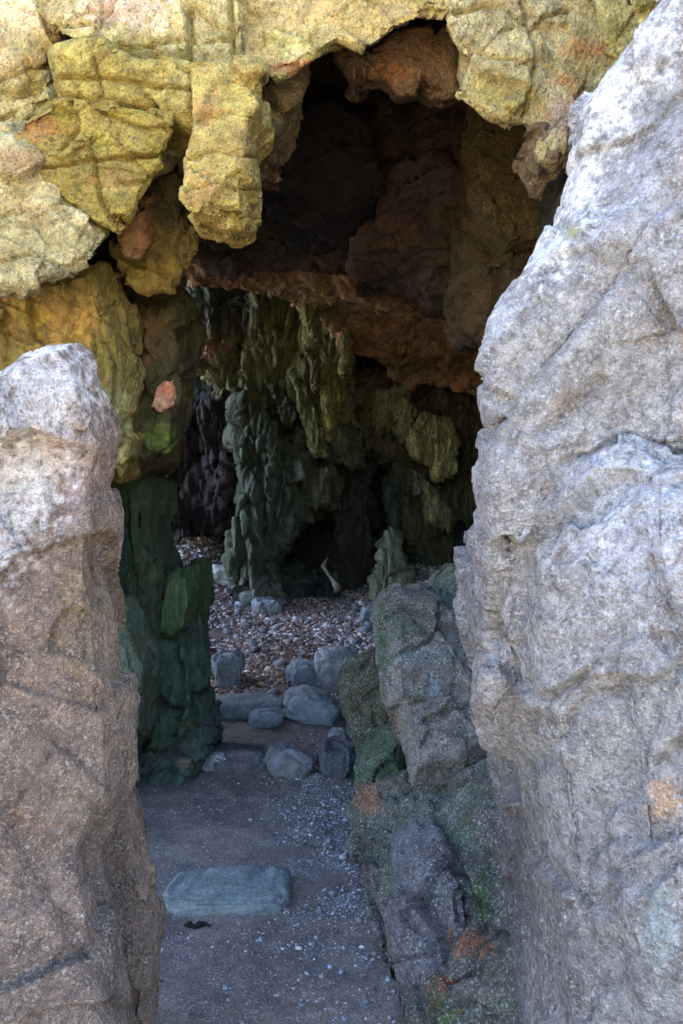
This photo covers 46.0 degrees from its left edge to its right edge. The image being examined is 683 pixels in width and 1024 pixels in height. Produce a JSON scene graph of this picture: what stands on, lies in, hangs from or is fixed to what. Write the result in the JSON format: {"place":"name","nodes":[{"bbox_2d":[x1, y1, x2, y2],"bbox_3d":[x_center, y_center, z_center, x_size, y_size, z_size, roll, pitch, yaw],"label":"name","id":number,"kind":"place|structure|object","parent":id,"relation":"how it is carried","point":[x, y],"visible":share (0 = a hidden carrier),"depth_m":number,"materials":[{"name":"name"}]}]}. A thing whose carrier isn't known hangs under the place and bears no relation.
{"place":"outdoors","nodes":[
{"label":"outdoors","id":0,"kind":"place"},
{"bbox_2d":[136,537,433,1023],"bbox_3d":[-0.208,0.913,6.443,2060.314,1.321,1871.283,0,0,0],"label":"ground","id":1,"kind":"structure","parent":0,"point":[236,958],"depth_m":3.12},
{"bbox_2d":[0,342,165,1023],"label":"boulder","id":2,"kind":"object","parent":1,"relation":"on","point":[82,918],"visible":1,"depth_m":1.62,"materials":[{"name":"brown stone"}]},
{"bbox_2d":[0,165,206,593],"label":"rock pillar","id":3,"kind":"object","parent":1,"relation":"on","point":[129,318],"visible":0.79,"depth_m":3.61,"materials":[{"name":"yellow stone"}]},
{"bbox_2d":[0,0,656,316],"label":"rock arch","id":4,"kind":"object","parent":3,"relation":"on","point":[111,111],"visible":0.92,"depth_m":3.16,"materials":[{"name":"yellow stone"}]},
{"bbox_2d":[95,231,115,259],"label":"cave side wall","id":5,"kind":"structure","parent":1,"relation":"on","point":[102,248],"depth_m":4.85,"materials":[{"name":"black stone"}]},
{"bbox_2d":[118,474,223,785],"bbox_3d":[-1.190,0.716,4.795,0.896,2.070,1.261,0,0,0],"label":"wet rock","id":6,"kind":"object","parent":1,"relation":"on","point":[163,636],"visible":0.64,"depth_m":4.60,"materials":[{"name":"green stone"}]},
{"bbox_2d":[184,921,210,928],"bbox_3d":[-0.541,1.552,3.023,0.103,0.028,0.036,0,0,0],"label":"seaweed","id":7,"kind":"object","parent":1,"relation":"on","point":[197,925],"visible":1,"depth_m":3.02,"materials":[{"name":"brown plant"}]},
{"bbox_2d":[201,751,225,770],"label":"stone","id":8,"kind":"object","parent":1,"relation":"on","point":[209,762],"visible":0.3,"depth_m":4.81,"materials":[{"name":"grey stone"}]},
{"bbox_2d":[162,865,292,916],"bbox_3d":[-0.458,1.550,3.278,0.526,0.138,0.383,0,0,0],"label":"slab stone","id":9,"kind":"object","parent":1,"relation":"on","point":[248,890],"visible":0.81,"depth_m":3.19,"materials":[{"name":"grey stone"}]},
{"bbox_2d":[211,649,244,687],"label":"stone","id":10,"kind":"object","parent":1,"relation":"on","point":[227,666],"visible":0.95,"depth_m":6.62,"materials":[{"name":"grey stone"}]},
{"bbox_2d":[213,742,268,771],"bbox_3d":[-0.612,1.539,4.952,0.437,0.215,0.325,0,0,0],"label":"stone","id":11,"kind":"object","parent":1,"relation":"on","point":[245,757],"visible":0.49,"depth_m":4.83,"materials":[{"name":"grey stone"}]},
{"bbox_2d":[215,692,283,719],"bbox_3d":[-0.708,1.465,5.961,0.596,0.220,0.394,0,0,0],"label":"stone","id":12,"kind":"object","parent":1,"relation":"on","point":[241,706],"visible":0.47,"depth_m":5.82,"materials":[{"name":"grey stone"}]},
{"bbox_2d":[248,708,284,727],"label":"stone","id":13,"kind":"object","parent":1,"relation":"on","point":[265,717],"visible":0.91,"depth_m":5.66,"materials":[{"name":"grey stone"}]},
{"bbox_2d":[138,719,398,1023],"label":"grit","id":14,"kind":"object","parent":1,"relation":"on","point":[342,857],"visible":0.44,"depth_m":3.47,"materials":[{"name":"gravel"}]},
{"bbox_2d":[263,741,314,779],"bbox_3d":[-0.310,1.490,4.747,0.312,0.248,0.267,0,0,0],"label":"stone","id":15,"kind":"object","parent":1,"relation":"on","point":[289,761],"visible":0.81,"depth_m":4.65,"materials":[{"name":"grey stone"}]},
{"bbox_2d":[286,657,315,686],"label":"stone","id":16,"kind":"object","parent":1,"relation":"on","point":[299,671],"visible":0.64,"depth_m":6.58,"materials":[{"name":"grey stone"}]},
{"bbox_2d":[171,530,445,702],"bbox_3d":[-0.252,0.866,8.195,4.147,1.289,4.656,0,0,0],"label":"shingle","id":17,"kind":"object","parent":1,"relation":"on","point":[310,605],"visible":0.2,"depth_m":8.05,"materials":[{"name":"gravel"}]},
{"bbox_2d":[183,554,191,558],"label":"cobble","id":18,"kind":"object","parent":17,"relation":"on","point":[188,556],"visible":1,"depth_m":9.14,"materials":[{"name":"stone"}]},
{"bbox_2d":[212,564,227,586],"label":"stone","id":19,"kind":"object","parent":17,"relation":"on","point":[219,575],"visible":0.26,"depth_m":8.90,"materials":[{"name":"grey stone"}]},
{"bbox_2d":[223,628,231,634],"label":"cobble","id":20,"kind":"object","parent":17,"relation":"on","point":[226,631],"visible":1,"depth_m":7.88,"materials":[{"name":"stone"}]},
{"bbox_2d":[234,609,242,614],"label":"cobble","id":21,"kind":"object","parent":17,"relation":"on","point":[238,611],"visible":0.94,"depth_m":8.37,"materials":[{"name":"stone"}]},
{"bbox_2d":[238,589,251,604],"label":"stone","id":22,"kind":"object","parent":17,"relation":"on","point":[244,595],"visible":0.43,"depth_m":8.73,"materials":[{"name":"grey stone"}]},
{"bbox_2d":[242,621,251,627],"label":"cobble","id":23,"kind":"object","parent":17,"relation":"on","point":[247,624],"visible":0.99,"depth_m":8.07,"materials":[{"name":"stone"}]},
{"bbox_2d":[248,639,258,646],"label":"cobble","id":24,"kind":"object","parent":17,"relation":"on","point":[253,642],"visible":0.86,"depth_m":7.55,"materials":[{"name":"stone"}]},
{"bbox_2d":[256,621,263,625],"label":"cobble","id":25,"kind":"object","parent":17,"relation":"on","point":[259,623],"visible":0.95,"depth_m":8.12,"materials":[{"name":"stone"}]},
{"bbox_2d":[260,609,266,613],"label":"cobble","id":26,"kind":"object","parent":17,"relation":"on","point":[263,611],"visible":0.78,"depth_m":8.44,"materials":[{"name":"stone"}]},
{"bbox_2d":[260,627,269,632],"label":"cobble","id":27,"kind":"object","parent":17,"relation":"on","point":[264,629],"visible":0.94,"depth_m":7.93,"materials":[{"name":"stone"}]},
{"bbox_2d":[263,647,269,652],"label":"cobble","id":28,"kind":"object","parent":17,"relation":"on","point":[266,649],"visible":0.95,"depth_m":7.41,"materials":[{"name":"stone"}]},
{"bbox_2d":[251,596,286,613],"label":"stone","id":29,"kind":"object","parent":17,"relation":"on","point":[273,605],"visible":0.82,"depth_m":8.46,"materials":[{"name":"grey stone"}]},
{"bbox_2d":[266,687,279,694],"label":"cobble","id":30,"kind":"object","parent":17,"relation":"on","point":[275,691],"visible":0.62,"depth_m":6.43,"materials":[{"name":"stone"}]},
{"bbox_2d":[270,656,277,660],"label":"cobble","id":31,"kind":"object","parent":17,"relation":"on","point":[274,658],"visible":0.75,"depth_m":7.17,"materials":[{"name":"stone"}]},
{"bbox_2d":[269,616,279,622],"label":"cobble","id":32,"kind":"object","parent":17,"relation":"on","point":[274,619],"visible":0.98,"depth_m":8.20,"materials":[{"name":"stone"}]},
{"bbox_2d":[273,659,285,665],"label":"cobble","id":33,"kind":"object","parent":17,"relation":"on","point":[279,662],"visible":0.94,"depth_m":7.06,"materials":[{"name":"stone"}]},
{"bbox_2d":[321,558,341,591],"bbox_3d":[-0.109,0.675,8.635,0.093,0.353,0.352,0,0,-30],"label":"driftwood","id":34,"kind":"object","parent":17,"relation":"on","point":[337,587],"visible":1,"depth_m":8.61,"materials":[{"name":"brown wood"}]},
{"bbox_2d":[351,609,360,613],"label":"cobble","id":35,"kind":"object","parent":17,"relation":"on","point":[355,611],"visible":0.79,"depth_m":8.48,"materials":[{"name":"stone"}]},
{"bbox_2d":[351,638,362,644],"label":"cobble","id":36,"kind":"object","parent":17,"relation":"on","point":[356,641],"visible":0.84,"depth_m":7.56,"materials":[{"name":"stone"}]},
{"bbox_2d":[359,587,368,591],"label":"cobble","id":37,"kind":"object","parent":17,"relation":"on","point":[361,589],"visible":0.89,"depth_m":9.24,"materials":[{"name":"stone"}]},
{"bbox_2d":[358,605,372,623],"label":"stone","id":38,"kind":"object","parent":17,"relation":"on","point":[365,613],"visible":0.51,"depth_m":8.10,"materials":[{"name":"grey stone"}]},
{"bbox_2d":[359,625,372,632],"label":"cobble","id":39,"kind":"object","parent":17,"relation":"on","point":[365,628],"visible":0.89,"depth_m":7.85,"materials":[{"name":"stone"}]},
{"bbox_2d":[364,621,372,625],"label":"cobble","id":40,"kind":"object","parent":17,"relation":"on","point":[368,623],"visible":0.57,"depth_m":8.01,"materials":[{"name":"stone"}]},
{"bbox_2d":[418,573,425,578],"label":"cobble","id":41,"kind":"object","parent":17,"relation":"on","point":[421,576],"visible":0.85,"depth_m":8.98,"materials":[{"name":"stone"}]},
{"bbox_2d":[282,685,341,725],"bbox_3d":[-0.212,1.437,5.887,0.438,0.327,0.388,0,0,0],"label":"stone","id":42,"kind":"object","parent":1,"relation":"on","point":[306,704],"visible":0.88,"depth_m":5.74,"materials":[{"name":"grey stone"}]},
{"bbox_2d":[165,280,483,605],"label":"cave wall","id":43,"kind":"structure","parent":1,"relation":"on","point":[309,446],"depth_m":8.88,"materials":[{"name":"green stone"}]},
{"bbox_2d":[138,18,492,394],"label":"cave roof","id":44,"kind":"structure","parent":43,"relation":"attached to","point":[364,234],"depth_m":5.42,"materials":[{"name":"brown stone"}]},
{"bbox_2d":[316,732,356,778],"bbox_3d":[-0.024,1.461,4.758,0.254,0.287,0.289,0,0,0],"label":"stone","id":45,"kind":"object","parent":1,"relation":"on","point":[336,756],"visible":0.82,"depth_m":4.66,"materials":[{"name":"grey stone"}]},
{"bbox_2d":[314,644,358,691],"bbox_3d":[-0.040,1.312,6.647,0.379,0.435,0.362,0,0,0],"label":"stone","id":46,"kind":"object","parent":1,"relation":"on","point":[329,662],"visible":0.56,"depth_m":6.52,"materials":[{"name":"grey stone"}]},
{"bbox_2d":[328,726,346,736],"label":"stone","id":47,"kind":"object","parent":1,"relation":"on","point":[335,730],"visible":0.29,"depth_m":5.12,"materials":[{"name":"grey stone"}]},
{"bbox_2d":[336,563,518,1023],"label":"rock outcrop","id":48,"kind":"object","parent":1,"relation":"on","point":[424,844],"visible":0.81,"depth_m":3.30,"materials":[{"name":"grey stone"}]},
{"bbox_2d":[453,0,682,1023],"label":"boulder","id":49,"kind":"object","parent":1,"relation":"on","point":[568,598],"visible":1,"depth_m":1.52,"materials":[{"name":"grey stone"}]},
{"bbox_2d":[518,0,641,276],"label":"cave side wall","id":50,"kind":"structure","parent":1,"relation":"on","point":[548,205],"depth_m":3.82,"materials":[{"name":"brown stone"}]}
]}

